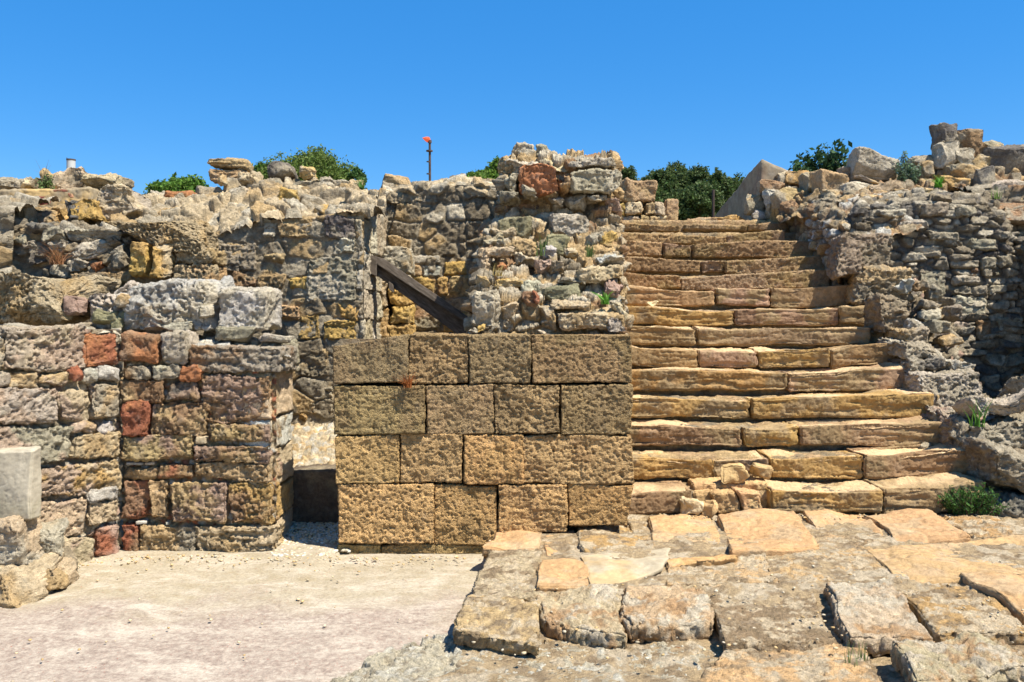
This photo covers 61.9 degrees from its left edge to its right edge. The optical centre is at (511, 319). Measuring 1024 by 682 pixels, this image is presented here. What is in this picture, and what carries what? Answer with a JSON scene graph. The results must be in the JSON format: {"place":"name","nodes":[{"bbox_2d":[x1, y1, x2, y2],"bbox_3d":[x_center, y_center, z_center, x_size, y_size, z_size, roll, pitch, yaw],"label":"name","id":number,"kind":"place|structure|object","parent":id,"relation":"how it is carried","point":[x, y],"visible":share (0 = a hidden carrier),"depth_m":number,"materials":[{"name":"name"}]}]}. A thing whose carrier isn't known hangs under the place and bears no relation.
{"place":"outdoors","nodes":[
{"label":"outdoors","id":0,"kind":"place"},
{"bbox_2d":[0,519,485,681],"bbox_3d":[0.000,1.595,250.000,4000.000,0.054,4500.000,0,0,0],"label":"ground","id":1,"kind":"structure","parent":0,"point":[371,603],"depth_m":4.64,"materials":[{"name":"beige sand"}]},
{"bbox_2d":[0,551,64,608],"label":"boulder","id":2,"kind":"object","parent":1,"relation":"on","point":[20,585],"visible":0.69,"depth_m":4.88,"materials":[{"name":"stone"}]},
{"bbox_2d":[0,515,44,565],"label":"boulder","id":3,"kind":"object","parent":2,"relation":"on","point":[20,541],"visible":0.8,"depth_m":4.89,"materials":[{"name":"stone"}]},
{"bbox_2d":[0,446,41,519],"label":"leaning slab","id":4,"kind":"object","parent":3,"relation":"on","point":[20,482],"depth_m":4.95,"materials":[{"name":"stone"}]},
{"bbox_2d":[0,322,122,571],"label":"rubble wall","id":5,"kind":"structure","parent":1,"relation":"on","point":[60,396],"depth_m":5.53,"materials":[{"name":"stone"}]},
{"bbox_2d":[44,557,79,589],"bbox_3d":[-2.771,1.541,5.149,0.249,0.220,0.336,0,0,0],"label":"boulder","id":6,"kind":"object","parent":1,"relation":"on","point":[64,574],"visible":0.56,"depth_m":5.09,"materials":[{"name":"stone"}]},
{"bbox_2d":[39,517,68,556],"bbox_3d":[-2.844,1.351,5.229,0.242,0.302,0.359,0,0,0],"label":"boulder","id":7,"kind":"object","parent":6,"relation":"on","point":[52,538],"visible":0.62,"depth_m":5.15,"materials":[{"name":"stone"}]},
{"bbox_2d":[0,192,215,514],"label":"rubble wall","id":8,"kind":"structure","parent":1,"relation":"on","point":[124,257],"depth_m":6.93,"materials":[{"name":"stone"}]},
{"bbox_2d":[0,176,32,189],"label":"boulder","id":9,"kind":"object","parent":8,"relation":"on","point":[8,183],"visible":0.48,"depth_m":8.35,"materials":[{"name":"stone"}]},
{"bbox_2d":[14,206,38,222],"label":"boulder","id":10,"kind":"object","parent":8,"relation":"on","point":[29,214],"visible":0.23,"depth_m":7.37,"materials":[{"name":"stone"}]},
{"bbox_2d":[0,186,99,223],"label":"rubble wall","id":11,"kind":"structure","parent":8,"relation":"on","point":[70,194],"depth_m":7.99,"materials":[{"name":"stone"}]},
{"bbox_2d":[52,166,90,188],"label":"boulder","id":12,"kind":"object","parent":11,"relation":"on","point":[70,177],"visible":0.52,"depth_m":8.29,"materials":[{"name":"stone"}]},
{"bbox_2d":[11,242,90,264],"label":"dry grass","id":13,"kind":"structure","parent":8,"relation":"on","point":[58,260],"depth_m":6.83,"materials":[{"name":"brown plant"}]},
{"bbox_2d":[0,271,121,325],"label":"boulder","id":14,"kind":"object","parent":8,"relation":"on","point":[26,298],"visible":0.87,"depth_m":6.07,"materials":[{"name":"stone"}]},
{"bbox_2d":[172,263,226,279],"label":"block","id":15,"kind":"structure","parent":8,"relation":"on","point":[197,271],"depth_m":6.86,"materials":[{"name":"stone"}]},
{"bbox_2d":[175,247,226,266],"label":"block","id":16,"kind":"structure","parent":15,"relation":"on","point":[214,257],"depth_m":6.87,"materials":[{"name":"stone"}]},
{"bbox_2d":[104,219,218,259],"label":"block","id":17,"kind":"structure","parent":16,"relation":"on","point":[191,237],"depth_m":6.86,"materials":[{"name":"stone"}]},
{"bbox_2d":[118,329,299,552],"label":"stone pillar","id":18,"kind":"structure","parent":1,"relation":"on","point":[206,457],"depth_m":5.82,"materials":[{"name":"stone"}]},
{"bbox_2d":[63,275,294,343],"bbox_3d":[-2.393,-0.080,6.321,1.629,0.519,0.545,0,0,0],"label":"masonry fragment","id":19,"kind":"object","parent":18,"relation":"on","point":[225,308],"visible":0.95,"depth_m":6.12,"materials":[{"name":"stone"}]},
{"bbox_2d":[215,211,387,425],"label":"rubble wall","id":20,"kind":"structure","parent":1,"relation":"on","point":[315,270],"depth_m":7.48,"materials":[{"name":"stone"}]},
{"bbox_2d":[96,171,387,235],"bbox_3d":[-2.721,-1.109,8.629,3.252,0.874,2.401,0,0,0],"label":"rubble mass","id":21,"kind":"object","parent":20,"relation":"on","point":[250,199],"visible":0.8,"depth_m":7.95,"materials":[{"name":"stone"}]},
{"bbox_2d":[69,199,108,222],"bbox_3d":[-3.735,-0.942,7.579,0.288,0.232,0.396,0,0,0],"label":"loose stone","id":22,"kind":"object","parent":21,"relation":"on","point":[89,209],"visible":0.84,"depth_m":7.43,"materials":[{"name":"stone"}]},
{"bbox_2d":[80,172,133,189],"bbox_3d":[-3.973,-1.331,8.393,0.426,0.211,0.378,0,0,0],"label":"boulder","id":23,"kind":"object","parent":21,"relation":"on","point":[96,181],"visible":0.79,"depth_m":8.28,"materials":[{"name":"stone"}]},
{"bbox_2d":[97,183,151,219],"bbox_3d":[-3.548,-1.041,7.832,0.435,0.393,0.524,0,0,0],"label":"boulder","id":24,"kind":"object","parent":21,"relation":"on","point":[126,201],"visible":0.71,"depth_m":7.62,"materials":[{"name":"stone"}]},
{"bbox_2d":[208,168,249,183],"bbox_3d":[-3.021,-1.521,9.179,0.426,0.173,0.348,0,0,0],"label":"capital fragment","id":25,"kind":"object","parent":21,"relation":"on","point":[214,174],"visible":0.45,"depth_m":9.04,"materials":[{"name":"stone"}]},
{"bbox_2d":[207,157,253,171],"bbox_3d":[-3.021,-1.661,9.187,0.437,0.169,0.361,0,0,0],"label":"capital fragment","id":26,"kind":"object","parent":25,"relation":"on","point":[228,163],"visible":0.88,"depth_m":9.04,"materials":[{"name":"stone"}]},
{"bbox_2d":[267,161,297,181],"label":"boulder","id":27,"kind":"object","parent":21,"relation":"on","point":[281,170],"visible":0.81,"depth_m":8.92,"materials":[{"name":"stone"}]},
{"bbox_2d":[381,173,410,187],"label":"boulder","id":28,"kind":"object","parent":21,"relation":"on","point":[395,179],"visible":0.56,"depth_m":10.00,"materials":[{"name":"stone"}]},
{"bbox_2d":[370,255,467,333],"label":"wooden beam","id":29,"kind":"structure","parent":20,"relation":"attached to","point":[444,312],"depth_m":8.05,"materials":[{"name":"brown wood"}]},
{"bbox_2d":[270,521,350,556],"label":"gravel","id":30,"kind":"structure","parent":1,"relation":"on","point":[317,531],"depth_m":6.20,"materials":[{"name":"grey gravel"}]},
{"bbox_2d":[290,464,338,527],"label":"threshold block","id":31,"kind":"structure","parent":1,"relation":"on","point":[315,493],"depth_m":6.49,"materials":[{"name":"stone"}]},
{"bbox_2d":[332,332,634,553],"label":"ashlar wall","id":32,"kind":"structure","parent":1,"relation":"on","point":[472,443],"depth_m":5.86,"materials":[{"name":"stone"}]},
{"bbox_2d":[461,148,634,334],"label":"ruined wall","id":33,"kind":"structure","parent":32,"relation":"on","point":[570,200],"depth_m":6.81,"materials":[{"name":"stone"}]},
{"bbox_2d":[511,142,534,156],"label":"loose stone","id":34,"kind":"object","parent":33,"relation":"on","point":[518,148],"visible":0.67,"depth_m":7.61,"materials":[{"name":"stone"}]},
{"bbox_2d":[11,514,1023,681],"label":"grit","id":35,"kind":"object","parent":1,"relation":"on","point":[564,631],"visible":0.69,"depth_m":5.22,"materials":[{"name":"gravel"}]},
{"bbox_2d":[330,634,721,681],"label":"mortar apron","id":36,"kind":"object","parent":1,"relation":"on","point":[436,655],"visible":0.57,"depth_m":3.85,"materials":[{"name":"beige concrete"}]},
{"bbox_2d":[427,512,1023,681],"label":"paving bed","id":37,"kind":"object","parent":1,"relation":"on","point":[566,546],"visible":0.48,"depth_m":4.73,"materials":[{"name":"stone"}]},
{"bbox_2d":[452,594,539,655],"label":"paving slab","id":38,"kind":"structure","parent":37,"relation":"on","point":[509,625],"depth_m":4.08,"materials":[{"name":"stone"}]},
{"bbox_2d":[473,548,542,598],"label":"paving slab","id":39,"kind":"structure","parent":37,"relation":"on","point":[517,565],"depth_m":4.93,"materials":[{"name":"stone"}]},
{"bbox_2d":[482,530,543,558],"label":"paving slab","id":40,"kind":"structure","parent":37,"relation":"on","point":[516,540],"depth_m":5.52,"materials":[{"name":"stone"}]},
{"bbox_2d":[536,558,588,591],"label":"paving slab","id":41,"kind":"structure","parent":37,"relation":"on","point":[561,574],"depth_m":4.86,"materials":[{"name":"stone"}]},
{"bbox_2d":[532,583,626,648],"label":"paving slab","id":42,"kind":"structure","parent":37,"relation":"on","point":[590,607],"depth_m":4.22,"materials":[{"name":"stone"}]},
{"bbox_2d":[576,521,649,552],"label":"paving slab","id":43,"kind":"structure","parent":37,"relation":"on","point":[591,539],"depth_m":5.70,"materials":[{"name":"stone"}]},
{"bbox_2d":[581,548,670,583],"bbox_3d":[0.683,1.471,5.129,0.938,0.077,0.516,0,0,-34],"label":"slab","id":44,"kind":"object","parent":37,"relation":"on","point":[606,568],"visible":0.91,"depth_m":4.99,"materials":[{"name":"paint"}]},
{"bbox_2d":[620,584,713,643],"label":"paving slab","id":45,"kind":"structure","parent":37,"relation":"on","point":[664,613],"depth_m":4.19,"materials":[{"name":"stone"}]},
{"bbox_2d":[648,513,719,543],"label":"paving slab","id":46,"kind":"structure","parent":37,"relation":"on","point":[664,527],"depth_m":6.00,"materials":[{"name":"stone"}]},
{"bbox_2d":[679,496,703,514],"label":"loose stone","id":47,"kind":"object","parent":46,"relation":"on","point":[692,505],"visible":1,"depth_m":6.31,"materials":[{"name":"stone"}]},
{"bbox_2d":[666,554,737,569],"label":"paving slab","id":48,"kind":"structure","parent":37,"relation":"on","point":[720,559],"depth_m":5.11,"materials":[{"name":"stone"}]},
{"bbox_2d":[701,500,717,517],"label":"loose stone","id":49,"kind":"object","parent":37,"relation":"on","point":[710,509],"visible":0.99,"depth_m":6.28,"materials":[{"name":"stone"}]},
{"bbox_2d":[665,552,779,586],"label":"paving slab","id":50,"kind":"structure","parent":37,"relation":"on","point":[757,567],"depth_m":4.95,"materials":[{"name":"stone"}]},
{"bbox_2d":[717,508,818,556],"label":"paving slab","id":51,"kind":"structure","parent":37,"relation":"on","point":[772,532],"depth_m":5.79,"materials":[{"name":"stone"}]},
{"bbox_2d":[710,593,838,651],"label":"paving slab","id":52,"kind":"structure","parent":37,"relation":"on","point":[799,633],"depth_m":4.14,"materials":[{"name":"stone"}]},
{"bbox_2d":[696,643,882,681],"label":"paving slab","id":53,"kind":"structure","parent":37,"relation":"on","point":[825,663],"depth_m":3.64,"materials":[{"name":"stone"}]},
{"bbox_2d":[766,546,880,583],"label":"paving slab","id":54,"kind":"structure","parent":37,"relation":"on","point":[863,557],"depth_m":5.15,"materials":[{"name":"stone"}]},
{"bbox_2d":[803,509,882,535],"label":"paving slab","id":55,"kind":"structure","parent":37,"relation":"on","point":[818,517],"depth_m":6.22,"materials":[{"name":"stone"}]},
{"bbox_2d":[813,532,880,546],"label":"paving slab","id":56,"kind":"structure","parent":37,"relation":"on","point":[832,537],"depth_m":5.70,"materials":[{"name":"stone"}]},
{"bbox_2d":[823,578,934,656],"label":"paving slab","id":57,"kind":"structure","parent":37,"relation":"on","point":[879,615],"depth_m":4.20,"materials":[{"name":"stone"}]},
{"bbox_2d":[863,508,970,542],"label":"paving slab","id":58,"kind":"structure","parent":37,"relation":"on","point":[921,525],"depth_m":5.92,"materials":[{"name":"stone"}]},
{"bbox_2d":[867,534,1023,583],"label":"paving slab","id":59,"kind":"structure","parent":37,"relation":"on","point":[926,563],"depth_m":5.08,"materials":[{"name":"stone"}]},
{"bbox_2d":[890,631,1023,681],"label":"paving slab","id":60,"kind":"structure","parent":37,"relation":"on","point":[964,656],"depth_m":3.60,"materials":[{"name":"stone"}]},
{"bbox_2d":[902,582,1023,644],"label":"paving slab","id":61,"kind":"structure","parent":37,"relation":"on","point":[935,619],"depth_m":4.27,"materials":[{"name":"stone"}]},
{"bbox_2d":[938,481,1010,515],"bbox_3d":[3.430,1.346,6.355,0.484,0.292,0.250,0,0,0],"label":"shrub","id":62,"kind":"object","parent":37,"relation":"on","point":[983,503],"visible":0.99,"depth_m":6.32,"materials":[{"name":"green plant"}]},
{"bbox_2d":[940,514,1015,538],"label":"paving slab","id":63,"kind":"structure","parent":37,"relation":"on","point":[976,529],"depth_m":6.01,"materials":[{"name":"stone"}]},
{"bbox_2d":[959,572,1023,624],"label":"paving slab","id":64,"kind":"structure","parent":37,"relation":"on","point":[1005,590],"depth_m":4.56,"materials":[{"name":"stone"}]},
{"bbox_2d":[621,215,1002,514],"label":"stone staircase","id":65,"kind":"structure","parent":1,"relation":"on","point":[755,340],"depth_m":7.82,"materials":[{"name":"stone"}]},
{"bbox_2d":[619,177,666,219],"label":"rubble wall","id":66,"kind":"structure","parent":65,"relation":"on","point":[637,203],"depth_m":11.21,"materials":[{"name":"stone"}]},
{"bbox_2d":[664,199,678,219],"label":"block","id":67,"kind":"structure","parent":65,"relation":"on","point":[671,209],"depth_m":11.30,"materials":[{"name":"stone"}]},
{"bbox_2d":[720,463,749,483],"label":"loose stone","id":68,"kind":"object","parent":65,"relation":"on","point":[736,473],"visible":1,"depth_m":6.54,"materials":[{"name":"stone"}]},
{"bbox_2d":[751,210,767,219],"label":"loose stone","id":69,"kind":"object","parent":65,"relation":"on","point":[758,215],"visible":0.7,"depth_m":11.19,"materials":[{"name":"stone"}]},
{"bbox_2d":[743,194,765,215],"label":"loose stone","id":70,"kind":"object","parent":69,"relation":"on","point":[752,203],"visible":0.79,"depth_m":11.31,"materials":[{"name":"stone"}]},
{"bbox_2d":[749,462,773,478],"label":"loose stone","id":71,"kind":"object","parent":65,"relation":"on","point":[763,471],"visible":1,"depth_m":6.62,"materials":[{"name":"stone"}]},
{"bbox_2d":[768,187,802,225],"bbox_3d":[3.577,-1.453,11.074,0.492,0.509,0.386,0,0,0],"label":"boulder","id":72,"kind":"object","parent":65,"relation":"on","point":[778,197],"visible":0.48,"depth_m":10.95,"materials":[{"name":"stone"}]},
{"bbox_2d":[788,184,1023,485],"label":"ruined wall","id":73,"kind":"structure","parent":1,"relation":"on","point":[933,280],"depth_m":9.38,"materials":[{"name":"stone"}]},
{"bbox_2d":[776,165,1023,222],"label":"rubble mound","id":74,"kind":"object","parent":73,"relation":"on","point":[789,209],"visible":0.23,"depth_m":10.50,"materials":[{"name":"beige stone"}]},
{"bbox_2d":[757,179,784,192],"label":"loose stone","id":75,"kind":"object","parent":74,"relation":"on","point":[762,184],"visible":0.68,"depth_m":11.25,"materials":[{"name":"stone"}]},
{"bbox_2d":[785,170,808,184],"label":"loose stone","id":76,"kind":"object","parent":74,"relation":"on","point":[791,177],"visible":0.64,"depth_m":11.33,"materials":[{"name":"stone"}]},
{"bbox_2d":[788,139,851,171],"bbox_3d":[4.414,-2.172,12.014,1.044,0.687,0.659,0,0,0],"label":"fig bush","id":77,"kind":"object","parent":74,"relation":"on","point":[830,161],"visible":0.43,"depth_m":11.91,"materials":[{"name":"green plant"}]},
{"bbox_2d":[809,169,848,192],"bbox_3d":[4.003,-1.692,10.757,0.455,0.385,0.354,0,0,0],"label":"boulder","id":78,"kind":"object","parent":74,"relation":"on","point":[820,179],"visible":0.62,"depth_m":10.61,"materials":[{"name":"stone"}]},
{"bbox_2d":[846,146,899,181],"bbox_3d":[4.593,-1.952,10.906,0.575,0.456,0.456,0,0,0],"label":"boulder","id":79,"kind":"object","parent":74,"relation":"on","point":[870,163],"visible":0.81,"depth_m":10.71,"materials":[{"name":"stone"}]},
{"bbox_2d":[869,180,905,191],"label":"boulder","id":80,"kind":"object","parent":74,"relation":"on","point":[889,186],"visible":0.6,"depth_m":10.29,"materials":[{"name":"stone"}]},
{"bbox_2d":[914,160,934,181],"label":"loose stone","id":81,"kind":"object","parent":74,"relation":"on","point":[927,169],"visible":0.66,"depth_m":10.62,"materials":[{"name":"stone"}]},
{"bbox_2d":[931,141,959,169],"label":"loose stone","id":82,"kind":"object","parent":74,"relation":"on","point":[943,154],"visible":0.91,"depth_m":10.73,"materials":[{"name":"stone"}]},
{"bbox_2d":[929,122,958,148],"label":"loose stone","id":83,"kind":"object","parent":82,"relation":"on","point":[942,131],"visible":0.6,"depth_m":10.91,"materials":[{"name":"stone"}]},
{"bbox_2d":[934,175,970,190],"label":"boulder","id":84,"kind":"object","parent":74,"relation":"on","point":[952,182],"visible":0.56,"depth_m":10.31,"materials":[{"name":"stone"}]},
{"bbox_2d":[942,163,980,177],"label":"boulder","id":85,"kind":"object","parent":74,"relation":"on","point":[961,170],"visible":0.39,"depth_m":10.53,"materials":[{"name":"stone"}]},
{"bbox_2d":[955,148,974,164],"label":"loose stone","id":86,"kind":"object","parent":85,"relation":"on","point":[965,155],"visible":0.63,"depth_m":10.69,"materials":[{"name":"stone"}]},
{"bbox_2d":[981,144,1023,174],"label":"boulder","id":87,"kind":"object","parent":74,"relation":"on","point":[1008,157],"visible":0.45,"depth_m":10.69,"materials":[{"name":"stone"}]},
{"bbox_2d":[957,128,984,157],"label":"boulder","id":88,"kind":"object","parent":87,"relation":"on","point":[971,138],"visible":0.48,"depth_m":10.91,"materials":[{"name":"stone"}]},
{"bbox_2d":[893,151,920,183],"bbox_3d":[4.920,-1.844,10.605,0.368,0.520,0.220,0,0,0],"label":"shrub","id":89,"kind":"object","parent":73,"relation":"on","point":[908,172],"visible":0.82,"depth_m":10.58,"materials":[{"name":"green plant"}]},
{"bbox_2d":[972,165,995,185],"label":"loose stone","id":90,"kind":"object","parent":73,"relation":"on","point":[984,175],"visible":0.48,"depth_m":10.23,"materials":[{"name":"stone"}]},
{"bbox_2d":[938,375,1023,518],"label":"rock parapet","id":91,"kind":"object","parent":1,"relation":"on","point":[998,451],"visible":0.81,"depth_m":6.70,"materials":[{"name":"stone"}]},
{"bbox_2d":[955,184,1023,369],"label":"rubble wall","id":92,"kind":"structure","parent":1,"relation":"on","point":[1014,193],"depth_m":9.84,"materials":[{"name":"beige stone"}]},
{"bbox_2d":[999,203,1023,224],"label":"boulder","id":93,"kind":"object","parent":92,"relation":"on","point":[1016,216],"visible":0.2,"depth_m":9.72,"materials":[{"name":"stone"}]},
{"bbox_2d":[291,421,336,467],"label":"rubble slope","id":94,"kind":"structure","parent":0,"point":[312,444],"depth_m":7.12,"materials":[{"name":"stone"}]},
{"bbox_2d":[379,246,415,337],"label":"rubble wall","id":95,"kind":"structure","parent":94,"relation":"on","point":[398,318],"depth_m":8.51,"materials":[{"name":"stone"}]},
{"bbox_2d":[383,173,497,332],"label":"rubble wall","id":96,"kind":"structure","parent":94,"relation":"on","point":[434,225],"depth_m":8.99,"materials":[{"name":"stone"}]},
{"bbox_2d":[0,0,1023,194],"label":"sky","id":97,"kind":"structure","parent":0,"point":[141,91],"materials":[{"name":"blue"}]},
{"bbox_3d":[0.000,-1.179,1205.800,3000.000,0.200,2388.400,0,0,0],"label":"terrain","id":98,"kind":"structure","parent":0,"visible":0},
{"bbox_2d":[142,172,208,194],"bbox_3d":[-10.147,-2.759,26.066,2.087,3.526,1.798,0,0,-44],"label":"tree","id":99,"kind":"object","parent":98,"relation":"on","point":[176,184],"visible":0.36,"depth_m":25.61,"materials":[{"name":"green plant"}]},
{"bbox_2d":[252,143,375,189],"bbox_3d":[-7.194,-3.593,30.047,4.828,5.210,4.229,0,0,0],"label":"tree","id":100,"kind":"object","parent":98,"relation":"on","point":[321,162],"visible":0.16,"depth_m":28.91,"materials":[{"name":"green plant"}]},
{"bbox_2d":[484,155,500,178],"bbox_3d":[-0.497,-3.478,31.025,1.748,4.961,1.375,0,0,0],"label":"tree","id":101,"kind":"object","parent":98,"relation":"on","point":[492,170],"visible":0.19,"depth_m":30.84,"materials":[{"name":"green plant"}]},
{"bbox_2d":[641,167,674,192],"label":"tree","id":102,"kind":"object","parent":98,"relation":"on","point":[662,178],"visible":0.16,"depth_m":40.48,"materials":[{"name":"green plant"}]},
{"bbox_2d":[666,160,692,180],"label":"tree","id":103,"kind":"object","parent":98,"relation":"on","point":[678,167],"visible":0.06,"depth_m":43.38,"materials":[{"name":"green plant"}]},
{"bbox_2d":[672,162,709,190],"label":"tree","id":104,"kind":"object","parent":98,"relation":"on","point":[695,173],"visible":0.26,"depth_m":40.69,"materials":[{"name":"green plant"}]},
{"bbox_2d":[668,181,727,220],"bbox_3d":[7.477,-3.364,35.068,2.744,4.738,2.400,0,0,-26],"label":"tree","id":105,"kind":"object","parent":98,"relation":"on","point":[694,202],"visible":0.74,"depth_m":34.47,"materials":[{"name":"green plant"}]},
{"bbox_2d":[695,167,738,203],"bbox_3d":[8.991,-3.902,38.042,2.243,5.810,2.048,0,0,-17],"label":"tree","id":106,"kind":"object","parent":98,"relation":"on","point":[725,184],"visible":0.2,"depth_m":37.52,"materials":[{"name":"green plant"}]},
{"bbox_2d":[715,159,787,219],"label":"plastered wall","id":107,"kind":"structure","parent":98,"relation":"on","point":[735,202],"depth_m":12.09,"materials":[{"name":"paint"}]},
{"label":"terrace ground","id":108,"kind":"structure","parent":0,"visible":0},
{"bbox_2d":[839,181,874,190],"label":"boulder","id":109,"kind":"object","parent":108,"relation":"on","point":[853,185],"visible":0.31,"depth_m":10.43,"materials":[{"name":"stone"}]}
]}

